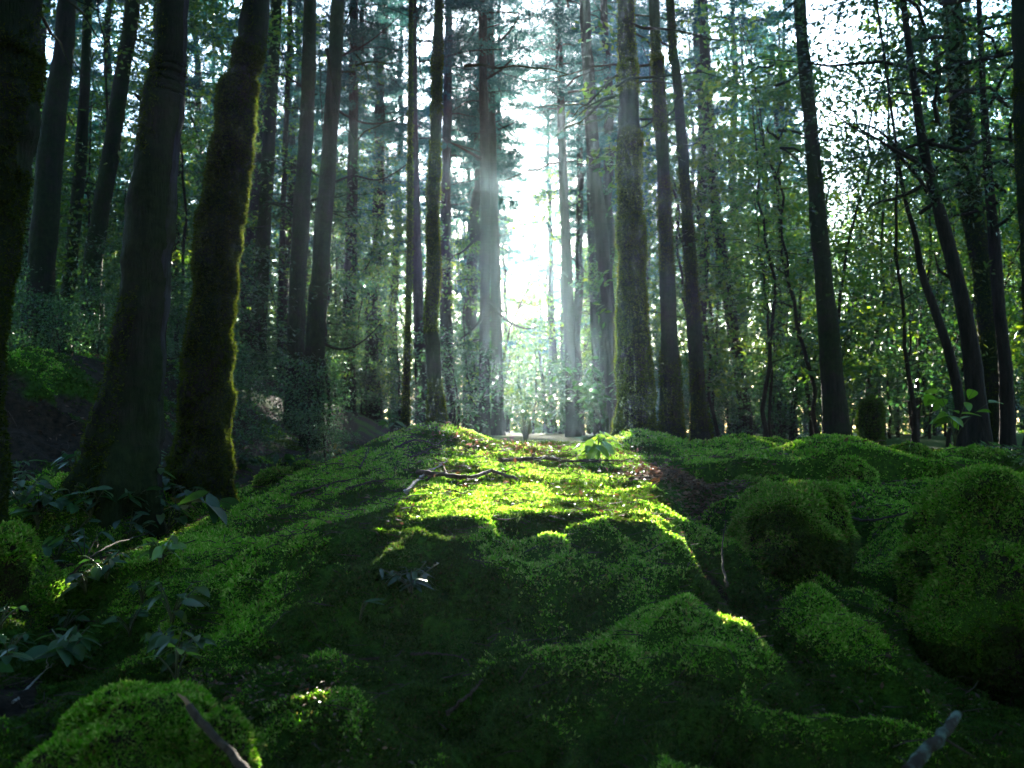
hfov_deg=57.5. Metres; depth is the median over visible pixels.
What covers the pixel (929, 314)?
conifer tree
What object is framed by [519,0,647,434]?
conifer tree
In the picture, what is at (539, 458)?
fallen twig
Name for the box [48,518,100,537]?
leafy plant
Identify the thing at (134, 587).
leafy plant
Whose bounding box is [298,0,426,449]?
conifer tree
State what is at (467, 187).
conifer tree
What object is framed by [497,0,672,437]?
conifer tree
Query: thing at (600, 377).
bush
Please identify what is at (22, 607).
leafy plant
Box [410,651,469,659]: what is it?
fallen twig
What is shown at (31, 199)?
sapling
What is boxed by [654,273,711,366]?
sapling
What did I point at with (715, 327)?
sapling
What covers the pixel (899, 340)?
sapling
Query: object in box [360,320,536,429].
bush
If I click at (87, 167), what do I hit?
sapling
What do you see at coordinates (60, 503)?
leafy plant
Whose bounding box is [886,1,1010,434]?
conifer tree
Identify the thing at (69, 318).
bush
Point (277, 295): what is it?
sapling
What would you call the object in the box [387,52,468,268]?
conifer tree
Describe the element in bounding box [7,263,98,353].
bush
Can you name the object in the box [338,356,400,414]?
bush
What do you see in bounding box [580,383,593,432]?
bush
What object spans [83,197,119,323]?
sapling
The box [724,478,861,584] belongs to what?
moss cushion
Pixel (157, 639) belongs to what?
leafy plant
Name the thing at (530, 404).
distant woods
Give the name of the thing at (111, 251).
bush
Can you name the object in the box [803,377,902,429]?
bush
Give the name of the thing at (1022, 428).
conifer tree
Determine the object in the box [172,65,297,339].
sapling
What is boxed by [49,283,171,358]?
bush
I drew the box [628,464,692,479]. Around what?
fallen twig
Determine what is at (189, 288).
sapling
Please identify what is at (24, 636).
leafy plant
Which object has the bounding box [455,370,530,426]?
bush
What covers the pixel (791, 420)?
bush
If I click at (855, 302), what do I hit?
sapling
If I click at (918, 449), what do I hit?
moss cushion
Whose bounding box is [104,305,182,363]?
bush
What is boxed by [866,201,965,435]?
sapling
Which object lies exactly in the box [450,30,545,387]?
conifer tree
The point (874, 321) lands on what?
sapling
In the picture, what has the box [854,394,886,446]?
stump
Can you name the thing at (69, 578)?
leafy plant
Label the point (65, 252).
sapling
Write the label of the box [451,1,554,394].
conifer tree
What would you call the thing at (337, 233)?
sapling
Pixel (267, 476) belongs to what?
moss cushion
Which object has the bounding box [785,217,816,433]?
conifer tree
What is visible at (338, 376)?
bush
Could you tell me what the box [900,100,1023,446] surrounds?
sapling
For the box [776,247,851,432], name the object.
sapling
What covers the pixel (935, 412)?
bush
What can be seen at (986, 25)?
conifer tree
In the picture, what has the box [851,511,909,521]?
fallen twig
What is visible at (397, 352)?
sapling
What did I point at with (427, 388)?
bush
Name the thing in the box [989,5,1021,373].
conifer tree
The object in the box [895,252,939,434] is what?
sapling
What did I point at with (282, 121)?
conifer tree
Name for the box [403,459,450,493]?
fallen twig
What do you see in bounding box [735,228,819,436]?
sapling
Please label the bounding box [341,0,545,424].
conifer tree
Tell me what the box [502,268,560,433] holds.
sapling
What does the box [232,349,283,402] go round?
bush
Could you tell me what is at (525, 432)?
shrub
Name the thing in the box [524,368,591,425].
bush
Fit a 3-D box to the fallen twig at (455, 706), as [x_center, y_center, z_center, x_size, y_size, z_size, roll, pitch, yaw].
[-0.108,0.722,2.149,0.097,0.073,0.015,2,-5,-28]
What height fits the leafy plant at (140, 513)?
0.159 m
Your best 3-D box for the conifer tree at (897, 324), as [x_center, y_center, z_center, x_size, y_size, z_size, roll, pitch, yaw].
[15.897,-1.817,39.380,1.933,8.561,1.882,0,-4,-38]
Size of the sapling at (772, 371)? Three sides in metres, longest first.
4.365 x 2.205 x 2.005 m
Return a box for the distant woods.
[110,158,1023,433]
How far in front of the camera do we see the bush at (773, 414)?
18.32 m
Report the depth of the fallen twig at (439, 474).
3.87 m
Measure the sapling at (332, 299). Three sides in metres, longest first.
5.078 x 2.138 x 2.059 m
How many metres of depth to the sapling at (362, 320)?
26.21 m
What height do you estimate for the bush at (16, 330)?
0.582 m
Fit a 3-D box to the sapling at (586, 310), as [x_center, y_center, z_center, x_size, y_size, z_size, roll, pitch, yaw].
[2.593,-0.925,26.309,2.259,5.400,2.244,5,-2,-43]
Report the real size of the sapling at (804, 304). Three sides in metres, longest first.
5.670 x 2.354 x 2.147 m
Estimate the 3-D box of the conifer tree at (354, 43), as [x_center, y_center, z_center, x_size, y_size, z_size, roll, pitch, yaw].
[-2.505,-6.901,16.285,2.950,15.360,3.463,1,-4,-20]
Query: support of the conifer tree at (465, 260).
on the ground
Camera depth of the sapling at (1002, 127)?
13.96 m
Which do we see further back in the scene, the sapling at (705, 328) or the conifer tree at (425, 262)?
the conifer tree at (425, 262)
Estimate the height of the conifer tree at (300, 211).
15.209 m
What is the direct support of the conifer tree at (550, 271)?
on the ground
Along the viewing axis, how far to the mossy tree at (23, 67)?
3.62 m
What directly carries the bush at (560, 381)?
on the ground
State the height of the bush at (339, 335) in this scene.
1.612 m
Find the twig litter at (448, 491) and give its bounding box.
[0,345,1020,767]
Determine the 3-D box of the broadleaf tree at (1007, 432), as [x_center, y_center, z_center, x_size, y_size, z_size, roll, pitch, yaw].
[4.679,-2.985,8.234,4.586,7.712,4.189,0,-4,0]
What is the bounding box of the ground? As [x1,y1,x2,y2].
[0,347,1023,767]
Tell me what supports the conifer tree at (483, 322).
on the ground
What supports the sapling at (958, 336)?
on the ground
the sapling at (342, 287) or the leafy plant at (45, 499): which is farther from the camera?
the sapling at (342, 287)
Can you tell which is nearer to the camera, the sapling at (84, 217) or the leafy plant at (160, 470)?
the leafy plant at (160, 470)
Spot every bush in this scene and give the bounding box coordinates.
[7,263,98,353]
[7,309,33,347]
[8,286,55,347]
[10,292,98,357]
[11,234,120,345]
[11,307,45,344]
[29,225,190,346]
[45,271,119,353]
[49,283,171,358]
[65,275,188,354]
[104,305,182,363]
[165,334,271,427]
[165,377,298,466]
[166,278,254,352]
[166,306,276,372]
[167,238,338,391]
[167,315,250,357]
[176,338,293,429]
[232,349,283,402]
[232,349,372,458]
[234,313,286,377]
[234,335,284,373]
[242,289,391,379]
[271,316,375,408]
[277,401,359,465]
[324,339,366,398]
[324,347,376,400]
[335,352,414,415]
[336,339,472,425]
[336,347,414,414]
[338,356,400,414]
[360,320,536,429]
[376,345,478,428]
[387,351,470,425]
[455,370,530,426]
[512,353,592,428]
[513,354,592,433]
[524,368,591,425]
[545,331,682,423]
[555,387,593,428]
[564,351,686,420]
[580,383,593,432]
[653,351,708,426]
[653,353,730,419]
[655,351,761,437]
[655,367,689,432]
[656,331,811,435]
[658,369,737,426]
[682,348,767,437]
[687,330,800,437]
[719,357,801,433]
[720,343,819,431]
[728,330,844,440]
[751,380,806,434]
[758,312,937,434]
[784,353,886,428]
[789,275,1023,441]
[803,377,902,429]
[844,368,929,437]
[861,364,951,427]
[877,358,963,436]
[884,390,907,433]
[903,377,964,435]
[927,364,1016,430]
[946,334,1023,426]
[1016,378,1023,428]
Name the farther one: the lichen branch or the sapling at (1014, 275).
the sapling at (1014, 275)
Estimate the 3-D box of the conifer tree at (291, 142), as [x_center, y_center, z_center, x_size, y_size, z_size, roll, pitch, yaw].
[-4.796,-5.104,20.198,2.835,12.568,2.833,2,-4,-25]
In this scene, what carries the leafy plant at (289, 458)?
on the ground
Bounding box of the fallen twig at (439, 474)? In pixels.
[415,466,522,481]
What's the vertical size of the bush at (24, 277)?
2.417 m
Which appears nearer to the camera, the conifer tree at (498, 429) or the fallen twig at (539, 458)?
the fallen twig at (539, 458)
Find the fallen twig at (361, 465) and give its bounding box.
[358,445,369,468]
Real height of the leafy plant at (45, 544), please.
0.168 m
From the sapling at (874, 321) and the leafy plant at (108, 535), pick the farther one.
the sapling at (874, 321)
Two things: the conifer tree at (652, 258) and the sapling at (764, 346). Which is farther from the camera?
the conifer tree at (652, 258)
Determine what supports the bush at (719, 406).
on the ground
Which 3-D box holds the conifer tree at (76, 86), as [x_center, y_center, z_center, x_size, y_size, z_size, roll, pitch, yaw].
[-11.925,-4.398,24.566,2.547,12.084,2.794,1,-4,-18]
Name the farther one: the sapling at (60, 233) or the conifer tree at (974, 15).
the conifer tree at (974, 15)
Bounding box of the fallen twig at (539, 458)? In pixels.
[498,448,633,462]
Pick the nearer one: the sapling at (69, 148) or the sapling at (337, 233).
the sapling at (69, 148)
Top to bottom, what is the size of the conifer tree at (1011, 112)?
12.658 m
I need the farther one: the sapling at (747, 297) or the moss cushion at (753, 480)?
the sapling at (747, 297)
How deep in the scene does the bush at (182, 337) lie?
15.11 m
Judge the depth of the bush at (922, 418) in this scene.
14.24 m
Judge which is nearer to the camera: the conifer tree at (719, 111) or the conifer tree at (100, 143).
the conifer tree at (719, 111)
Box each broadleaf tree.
[700,0,1016,446]
[779,0,1018,450]
[875,0,967,447]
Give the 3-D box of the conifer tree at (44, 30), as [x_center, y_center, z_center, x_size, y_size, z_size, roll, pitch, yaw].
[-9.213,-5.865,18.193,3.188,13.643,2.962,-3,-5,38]
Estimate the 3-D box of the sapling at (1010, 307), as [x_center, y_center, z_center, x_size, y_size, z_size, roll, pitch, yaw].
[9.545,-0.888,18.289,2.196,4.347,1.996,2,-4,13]
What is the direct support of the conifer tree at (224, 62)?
on the ground
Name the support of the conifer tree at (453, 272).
on the ground
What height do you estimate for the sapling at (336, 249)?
5.510 m
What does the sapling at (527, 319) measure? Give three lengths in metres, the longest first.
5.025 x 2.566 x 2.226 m
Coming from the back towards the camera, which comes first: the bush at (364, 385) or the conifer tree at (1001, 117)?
the conifer tree at (1001, 117)
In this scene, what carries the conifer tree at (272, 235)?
on the ground
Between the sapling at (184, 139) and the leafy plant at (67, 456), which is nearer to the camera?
the leafy plant at (67, 456)
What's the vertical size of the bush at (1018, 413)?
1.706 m
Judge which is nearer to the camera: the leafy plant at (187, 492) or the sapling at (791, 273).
the leafy plant at (187, 492)
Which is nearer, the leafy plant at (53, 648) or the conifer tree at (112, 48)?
the leafy plant at (53, 648)
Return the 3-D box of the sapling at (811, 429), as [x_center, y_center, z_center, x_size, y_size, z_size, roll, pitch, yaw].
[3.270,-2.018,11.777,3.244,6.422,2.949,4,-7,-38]
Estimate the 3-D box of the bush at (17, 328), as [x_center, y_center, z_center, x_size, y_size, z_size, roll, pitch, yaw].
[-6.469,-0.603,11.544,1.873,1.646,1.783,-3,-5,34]
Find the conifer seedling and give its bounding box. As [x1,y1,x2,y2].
[972,440,1023,465]
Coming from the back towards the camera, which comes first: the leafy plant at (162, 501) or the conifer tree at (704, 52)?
the conifer tree at (704, 52)
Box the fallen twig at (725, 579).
[721,520,728,586]
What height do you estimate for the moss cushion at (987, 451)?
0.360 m
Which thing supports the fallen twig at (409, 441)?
on the ground
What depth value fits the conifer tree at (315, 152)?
26.61 m
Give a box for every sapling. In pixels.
[11,33,104,345]
[17,75,104,318]
[17,89,98,315]
[19,52,103,274]
[22,0,201,353]
[26,40,141,353]
[31,86,103,304]
[32,104,132,350]
[55,70,171,318]
[56,56,187,304]
[58,111,129,334]
[73,0,239,306]
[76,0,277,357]
[82,126,188,352]
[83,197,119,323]
[93,0,289,312]
[103,179,192,350]
[113,156,200,325]
[129,107,213,345]
[147,0,346,379]
[171,207,248,354]
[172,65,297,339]
[172,133,275,338]
[177,117,279,373]
[235,210,277,349]
[238,273,277,376]
[239,164,293,373]
[252,15,406,428]
[267,264,276,368]
[269,258,311,331]
[270,154,405,357]
[270,235,359,393]
[273,107,398,365]
[274,113,402,400]
[274,212,361,370]
[307,157,404,401]
[307,268,364,373]
[327,184,423,412]
[327,248,365,340]
[328,280,387,375]
[328,299,388,387]
[330,217,405,398]
[331,244,413,398]
[337,222,441,420]
[355,293,402,411]
[356,190,444,408]
[368,207,472,395]
[382,287,414,415]
[392,183,518,428]
[399,0,414,427]
[411,290,464,372]
[424,244,505,428]
[424,270,465,393]
[439,234,478,380]
[439,254,510,427]
[456,317,478,419]
[464,163,584,428]
[502,264,555,399]
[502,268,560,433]
[502,270,551,432]
[502,280,550,412]
[502,321,541,418]
[544,214,652,396]
[545,245,659,433]
[559,0,768,405]
[567,181,660,381]
[573,268,613,376]
[575,221,659,363]
[580,225,659,385]
[584,182,698,380]
[601,96,779,435]
[606,47,792,433]
[614,48,807,414]
[645,195,731,391]
[646,220,686,346]
[649,286,660,358]
[649,305,684,358]
[650,301,682,370]
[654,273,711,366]
[664,0,922,436]
[667,0,880,434]
[673,187,775,395]
[673,198,763,435]
[674,13,869,437]
[679,122,854,437]
[682,272,750,398]
[700,212,785,432]
[707,138,831,436]
[710,117,846,434]
[710,171,804,436]
[718,248,764,410]
[719,35,894,441]
[732,187,815,434]
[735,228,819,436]
[740,215,836,438]
[744,188,818,437]
[746,113,914,392]
[748,0,988,381]
[756,278,861,436]
[766,0,1019,442]
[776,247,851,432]
[778,101,949,387]
[781,219,867,396]
[784,37,965,398]
[788,187,908,436]
[800,124,953,436]
[801,150,940,393]
[805,138,942,434]
[827,0,1018,441]
[829,141,915,387]
[831,202,898,436]
[832,165,960,435]
[832,175,957,438]
[833,254,902,402]
[835,138,970,435]
[840,199,939,395]
[844,239,905,426]
[853,153,1004,383]
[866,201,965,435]
[869,116,1014,435]
[883,218,961,435]
[884,187,1014,436]
[887,98,1019,383]
[887,113,1018,351]
[893,162,968,434]
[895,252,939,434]
[896,162,996,434]
[897,176,984,438]
[900,2,1023,367]
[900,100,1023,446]
[901,219,968,392]
[922,174,1023,377]
[935,124,1023,391]
[938,153,1023,384]
[939,116,1019,426]
[941,224,1023,407]
[947,65,1023,372]
[947,247,1022,391]
[959,180,1021,280]
[963,225,1023,424]
[966,237,1022,371]
[1000,199,1023,373]
[1005,238,1023,412]
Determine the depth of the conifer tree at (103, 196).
10.15 m
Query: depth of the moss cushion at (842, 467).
4.58 m
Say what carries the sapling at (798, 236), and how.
on the ground
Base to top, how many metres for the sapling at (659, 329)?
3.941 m
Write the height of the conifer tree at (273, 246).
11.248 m
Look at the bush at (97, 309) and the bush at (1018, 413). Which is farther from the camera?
the bush at (1018, 413)
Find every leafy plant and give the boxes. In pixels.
[0,605,28,629]
[0,632,36,655]
[0,647,35,674]
[8,480,50,506]
[9,461,19,468]
[9,483,63,515]
[10,476,49,494]
[10,497,69,529]
[12,460,46,486]
[18,639,92,666]
[22,603,41,613]
[35,625,104,661]
[42,527,89,563]
[47,529,116,559]
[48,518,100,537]
[49,609,94,634]
[52,482,86,500]
[53,450,80,469]
[56,451,78,466]
[60,571,99,596]
[61,485,116,520]
[77,550,130,580]
[84,487,142,512]
[102,608,151,636]
[113,509,157,541]
[118,486,162,507]
[127,580,160,601]
[137,537,186,564]
[140,535,182,561]
[140,625,180,648]
[141,577,211,624]
[142,643,202,679]
[146,492,165,511]
[146,626,216,673]
[156,504,192,534]
[157,465,176,479]
[162,476,183,497]
[164,497,205,523]
[167,484,204,510]
[178,490,239,524]
[234,449,261,469]
[265,452,295,465]
[359,598,383,619]
[373,411,405,431]
[379,561,438,595]
[571,431,625,459]
[923,388,1002,446]
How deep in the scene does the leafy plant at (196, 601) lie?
2.61 m
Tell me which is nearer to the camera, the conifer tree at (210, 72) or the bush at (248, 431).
the bush at (248, 431)
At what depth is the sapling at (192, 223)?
15.40 m
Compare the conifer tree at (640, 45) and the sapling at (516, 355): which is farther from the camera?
the sapling at (516, 355)
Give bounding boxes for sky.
[46,0,1018,432]
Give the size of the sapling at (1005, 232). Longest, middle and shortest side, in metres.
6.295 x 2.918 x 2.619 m
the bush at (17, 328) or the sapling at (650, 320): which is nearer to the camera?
the bush at (17, 328)
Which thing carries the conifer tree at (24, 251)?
on the ground
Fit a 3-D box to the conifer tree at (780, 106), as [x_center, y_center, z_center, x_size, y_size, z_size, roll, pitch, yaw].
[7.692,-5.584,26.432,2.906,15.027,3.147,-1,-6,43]
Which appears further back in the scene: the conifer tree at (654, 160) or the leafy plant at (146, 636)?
the conifer tree at (654, 160)
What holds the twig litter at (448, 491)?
on the ground
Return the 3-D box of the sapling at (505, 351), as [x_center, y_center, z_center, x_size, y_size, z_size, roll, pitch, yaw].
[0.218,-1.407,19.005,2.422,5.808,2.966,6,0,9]
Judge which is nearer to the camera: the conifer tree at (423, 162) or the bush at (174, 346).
the bush at (174, 346)
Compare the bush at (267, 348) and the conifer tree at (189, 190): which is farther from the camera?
the conifer tree at (189, 190)
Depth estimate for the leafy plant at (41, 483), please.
4.00 m
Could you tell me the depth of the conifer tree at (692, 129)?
31.54 m
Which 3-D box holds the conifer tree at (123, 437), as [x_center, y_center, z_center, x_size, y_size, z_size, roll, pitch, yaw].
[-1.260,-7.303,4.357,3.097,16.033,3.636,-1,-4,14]
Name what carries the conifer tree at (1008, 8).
on the ground
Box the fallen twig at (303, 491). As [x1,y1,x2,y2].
[290,477,368,495]
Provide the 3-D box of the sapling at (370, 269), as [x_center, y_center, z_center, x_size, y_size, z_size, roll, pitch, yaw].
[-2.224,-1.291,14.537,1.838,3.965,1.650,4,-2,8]
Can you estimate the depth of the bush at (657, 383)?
18.23 m
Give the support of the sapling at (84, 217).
on the ground
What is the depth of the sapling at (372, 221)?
19.60 m
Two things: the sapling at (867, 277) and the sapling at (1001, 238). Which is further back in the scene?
the sapling at (1001, 238)
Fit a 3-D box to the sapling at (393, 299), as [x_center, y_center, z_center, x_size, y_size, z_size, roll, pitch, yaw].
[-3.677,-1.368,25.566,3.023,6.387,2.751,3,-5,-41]
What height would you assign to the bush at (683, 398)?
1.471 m
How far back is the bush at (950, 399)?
15.01 m
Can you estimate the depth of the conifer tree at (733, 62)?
21.30 m
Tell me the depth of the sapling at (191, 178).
18.62 m
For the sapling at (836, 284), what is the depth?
11.75 m
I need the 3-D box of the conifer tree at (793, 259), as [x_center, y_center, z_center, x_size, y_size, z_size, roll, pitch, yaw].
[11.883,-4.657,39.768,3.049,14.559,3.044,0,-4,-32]
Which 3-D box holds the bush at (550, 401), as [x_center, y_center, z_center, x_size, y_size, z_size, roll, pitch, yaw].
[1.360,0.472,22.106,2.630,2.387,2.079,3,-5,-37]
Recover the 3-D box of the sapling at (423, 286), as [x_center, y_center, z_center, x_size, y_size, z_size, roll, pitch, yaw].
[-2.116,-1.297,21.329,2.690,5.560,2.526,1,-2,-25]
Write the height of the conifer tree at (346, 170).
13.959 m
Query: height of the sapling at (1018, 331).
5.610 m
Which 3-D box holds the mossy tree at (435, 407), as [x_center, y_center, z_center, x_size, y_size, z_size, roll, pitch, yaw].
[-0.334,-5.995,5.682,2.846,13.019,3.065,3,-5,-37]
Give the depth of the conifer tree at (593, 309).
17.17 m
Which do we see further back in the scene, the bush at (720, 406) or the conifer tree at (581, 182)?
the conifer tree at (581, 182)
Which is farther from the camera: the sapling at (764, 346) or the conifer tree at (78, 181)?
the sapling at (764, 346)
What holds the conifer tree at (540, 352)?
on the ground
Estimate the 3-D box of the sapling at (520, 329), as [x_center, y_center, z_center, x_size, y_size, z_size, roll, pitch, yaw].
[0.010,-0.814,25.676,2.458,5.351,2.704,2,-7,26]
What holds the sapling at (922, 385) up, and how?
on the ground
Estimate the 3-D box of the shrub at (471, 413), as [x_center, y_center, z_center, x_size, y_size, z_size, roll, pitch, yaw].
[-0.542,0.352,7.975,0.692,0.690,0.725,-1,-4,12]
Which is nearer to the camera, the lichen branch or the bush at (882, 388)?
the lichen branch
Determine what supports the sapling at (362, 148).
on the ground
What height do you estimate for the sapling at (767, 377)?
5.292 m
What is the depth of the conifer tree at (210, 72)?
26.47 m
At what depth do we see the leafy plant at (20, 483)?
4.14 m
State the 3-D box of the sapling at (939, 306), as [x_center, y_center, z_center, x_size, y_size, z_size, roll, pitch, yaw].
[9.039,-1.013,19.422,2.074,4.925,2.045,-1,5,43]
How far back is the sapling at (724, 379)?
8.89 m
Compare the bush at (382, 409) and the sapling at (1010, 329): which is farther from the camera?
the bush at (382, 409)
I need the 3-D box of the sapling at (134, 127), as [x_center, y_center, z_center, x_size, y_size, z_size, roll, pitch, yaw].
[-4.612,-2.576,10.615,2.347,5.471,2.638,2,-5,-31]
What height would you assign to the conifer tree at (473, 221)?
15.129 m
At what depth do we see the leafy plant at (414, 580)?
2.58 m
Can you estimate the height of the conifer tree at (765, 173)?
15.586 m
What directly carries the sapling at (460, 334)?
on the ground
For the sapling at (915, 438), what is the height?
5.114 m
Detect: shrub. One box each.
[398,384,489,429]
[481,374,575,440]
[542,352,689,436]
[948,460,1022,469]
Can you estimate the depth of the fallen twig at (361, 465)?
4.21 m
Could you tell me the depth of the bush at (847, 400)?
16.69 m
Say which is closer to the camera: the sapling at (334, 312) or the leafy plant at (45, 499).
the leafy plant at (45, 499)
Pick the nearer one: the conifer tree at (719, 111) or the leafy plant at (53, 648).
the leafy plant at (53, 648)
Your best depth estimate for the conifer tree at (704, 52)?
14.18 m
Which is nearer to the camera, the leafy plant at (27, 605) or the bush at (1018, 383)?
the leafy plant at (27, 605)
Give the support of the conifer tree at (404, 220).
on the ground
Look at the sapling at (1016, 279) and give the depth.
11.12 m
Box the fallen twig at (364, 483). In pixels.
[345,478,402,489]
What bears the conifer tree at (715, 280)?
on the ground
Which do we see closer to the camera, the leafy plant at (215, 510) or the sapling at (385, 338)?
the leafy plant at (215, 510)
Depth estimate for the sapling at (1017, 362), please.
19.03 m
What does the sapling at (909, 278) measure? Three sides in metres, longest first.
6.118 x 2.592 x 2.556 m
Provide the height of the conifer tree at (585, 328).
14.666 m
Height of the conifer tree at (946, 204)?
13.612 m
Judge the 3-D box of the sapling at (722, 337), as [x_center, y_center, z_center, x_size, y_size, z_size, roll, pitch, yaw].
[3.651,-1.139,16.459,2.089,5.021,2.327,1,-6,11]
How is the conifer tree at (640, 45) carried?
on the ground
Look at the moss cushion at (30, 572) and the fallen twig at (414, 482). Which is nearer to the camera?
the moss cushion at (30, 572)
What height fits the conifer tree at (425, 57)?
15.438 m
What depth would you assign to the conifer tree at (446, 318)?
19.28 m
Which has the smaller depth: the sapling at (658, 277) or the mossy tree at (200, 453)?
the mossy tree at (200, 453)
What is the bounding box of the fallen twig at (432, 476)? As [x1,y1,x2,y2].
[425,465,463,481]
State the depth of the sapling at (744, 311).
19.96 m
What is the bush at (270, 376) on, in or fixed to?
on the ground
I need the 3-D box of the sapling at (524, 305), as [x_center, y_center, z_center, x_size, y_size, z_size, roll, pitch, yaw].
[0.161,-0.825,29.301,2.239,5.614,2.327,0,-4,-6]
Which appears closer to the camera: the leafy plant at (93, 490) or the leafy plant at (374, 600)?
the leafy plant at (374, 600)
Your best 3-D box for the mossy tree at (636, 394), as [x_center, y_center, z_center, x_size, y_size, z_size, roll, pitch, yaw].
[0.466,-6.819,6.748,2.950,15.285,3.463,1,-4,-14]
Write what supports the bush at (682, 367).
on the ground
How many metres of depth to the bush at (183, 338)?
14.15 m
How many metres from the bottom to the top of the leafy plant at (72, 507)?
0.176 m
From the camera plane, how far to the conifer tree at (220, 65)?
29.85 m
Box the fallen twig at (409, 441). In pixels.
[394,437,446,452]
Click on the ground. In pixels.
(40, 427)
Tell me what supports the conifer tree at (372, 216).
on the ground
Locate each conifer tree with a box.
[16,0,106,343]
[18,0,126,349]
[33,0,136,277]
[46,1,117,294]
[46,2,138,198]
[51,0,151,193]
[51,13,103,212]
[54,0,127,353]
[60,0,189,539]
[75,0,214,354]
[77,0,229,196]
[84,64,130,300]
[94,110,129,224]
[101,0,236,356]
[112,3,217,217]
[115,16,189,254]
[120,1,235,302]
[128,127,196,274]
[185,0,359,374]
[186,0,251,229]
[187,0,238,164]
[192,0,378,378]
[249,0,302,377]
[251,0,374,435]
[267,108,280,375]
[268,0,361,378]
[269,30,344,305]
[269,117,311,302]
[269,127,286,291]
[270,0,347,311]
[270,43,370,267]
[289,0,406,379]
[295,0,450,414]
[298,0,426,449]
[310,17,374,328]
[322,0,458,423]
[331,14,425,418]
[331,150,401,318]
[332,110,405,396]
[332,113,402,323]
[337,0,430,415]
[339,3,400,389]
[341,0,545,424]
[357,0,458,429]
[358,0,532,425]
[361,80,424,411]
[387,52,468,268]
[390,0,608,436]
[399,132,465,303]
[404,43,474,370]
[418,4,555,431]
[418,5,549,376]
[421,24,516,429]
[433,0,583,435]
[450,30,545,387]
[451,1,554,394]
[452,124,478,426]
[457,107,517,302]
[468,0,649,436]
[477,181,540,432]
[495,0,639,434]
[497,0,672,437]
[501,27,576,433]
[516,238,560,433]
[518,0,600,433]
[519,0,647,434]
[519,218,560,390]
[533,0,713,440]
[534,0,691,438]
[540,0,650,425]
[542,0,669,435]
[548,118,614,432]
[566,0,694,229]
[567,34,651,339]
[568,0,670,268]
[571,197,591,372]
[585,21,673,263]
[590,0,828,435]
[612,0,697,316]
[635,0,781,367]
[648,17,728,275]
[648,202,681,417]
[650,156,683,313]
[676,178,719,319]
[685,0,790,433]
[695,174,728,321]
[706,181,752,433]
[715,9,795,342]
[725,0,867,435]
[728,0,809,433]
[736,0,844,433]
[737,27,806,428]
[752,128,811,315]
[756,120,815,417]
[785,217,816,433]
[847,236,875,335]
[863,4,961,423]
[877,258,901,428]
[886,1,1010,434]
[903,182,948,433]
[905,2,1012,218]
[916,80,1014,271]
[972,0,1019,240]
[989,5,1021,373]
[994,3,1020,339]
[1005,180,1023,433]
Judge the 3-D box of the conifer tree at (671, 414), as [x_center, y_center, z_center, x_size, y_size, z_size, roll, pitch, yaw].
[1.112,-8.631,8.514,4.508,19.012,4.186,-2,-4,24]
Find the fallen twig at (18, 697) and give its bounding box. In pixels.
[11,660,53,703]
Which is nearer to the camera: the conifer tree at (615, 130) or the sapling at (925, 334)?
the sapling at (925, 334)
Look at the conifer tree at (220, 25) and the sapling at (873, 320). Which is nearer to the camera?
the conifer tree at (220, 25)
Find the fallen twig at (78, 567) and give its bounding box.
[69,525,154,574]
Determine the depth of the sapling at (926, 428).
15.21 m
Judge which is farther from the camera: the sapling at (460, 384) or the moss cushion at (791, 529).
the sapling at (460, 384)
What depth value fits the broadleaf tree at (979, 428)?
6.99 m
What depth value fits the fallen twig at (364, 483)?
3.87 m
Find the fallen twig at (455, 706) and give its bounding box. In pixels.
[445,679,483,715]
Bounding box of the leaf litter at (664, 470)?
[4,352,1020,767]
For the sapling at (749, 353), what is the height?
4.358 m
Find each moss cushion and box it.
[0,520,70,632]
[15,677,218,767]
[183,701,266,767]
[251,458,320,491]
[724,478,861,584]
[731,469,787,487]
[826,453,883,487]
[888,439,951,478]
[890,462,1023,697]
[954,442,1023,471]
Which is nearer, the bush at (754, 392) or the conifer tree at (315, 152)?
the bush at (754, 392)
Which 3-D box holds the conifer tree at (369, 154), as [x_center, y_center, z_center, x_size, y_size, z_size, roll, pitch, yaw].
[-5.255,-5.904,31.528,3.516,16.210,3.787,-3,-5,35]
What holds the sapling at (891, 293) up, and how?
on the ground
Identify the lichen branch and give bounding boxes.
[901,710,975,767]
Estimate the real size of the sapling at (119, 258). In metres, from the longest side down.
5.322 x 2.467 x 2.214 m
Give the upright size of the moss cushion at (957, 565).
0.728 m
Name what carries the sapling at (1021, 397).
on the ground
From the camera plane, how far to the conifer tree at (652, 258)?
43.18 m
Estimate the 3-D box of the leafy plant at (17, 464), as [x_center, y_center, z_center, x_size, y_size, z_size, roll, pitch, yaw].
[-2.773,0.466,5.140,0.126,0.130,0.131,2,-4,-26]
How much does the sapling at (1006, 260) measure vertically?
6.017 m
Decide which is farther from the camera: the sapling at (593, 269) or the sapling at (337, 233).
the sapling at (337, 233)
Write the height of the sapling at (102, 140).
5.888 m
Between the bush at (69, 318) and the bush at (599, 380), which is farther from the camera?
the bush at (599, 380)
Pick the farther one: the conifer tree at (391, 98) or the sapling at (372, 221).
the conifer tree at (391, 98)
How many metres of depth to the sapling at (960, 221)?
15.56 m
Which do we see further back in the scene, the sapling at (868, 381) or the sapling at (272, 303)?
the sapling at (272, 303)
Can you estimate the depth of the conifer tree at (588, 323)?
27.41 m
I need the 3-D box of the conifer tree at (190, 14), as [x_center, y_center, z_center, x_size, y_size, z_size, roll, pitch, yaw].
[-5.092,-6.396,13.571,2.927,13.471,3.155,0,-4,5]
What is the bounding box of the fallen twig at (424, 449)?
[410,438,445,457]
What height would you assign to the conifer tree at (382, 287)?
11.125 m
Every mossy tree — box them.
[0,0,108,523]
[162,0,337,500]
[422,0,565,423]
[545,0,754,437]
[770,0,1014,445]
[1010,0,1023,446]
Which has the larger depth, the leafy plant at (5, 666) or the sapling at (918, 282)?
the sapling at (918, 282)

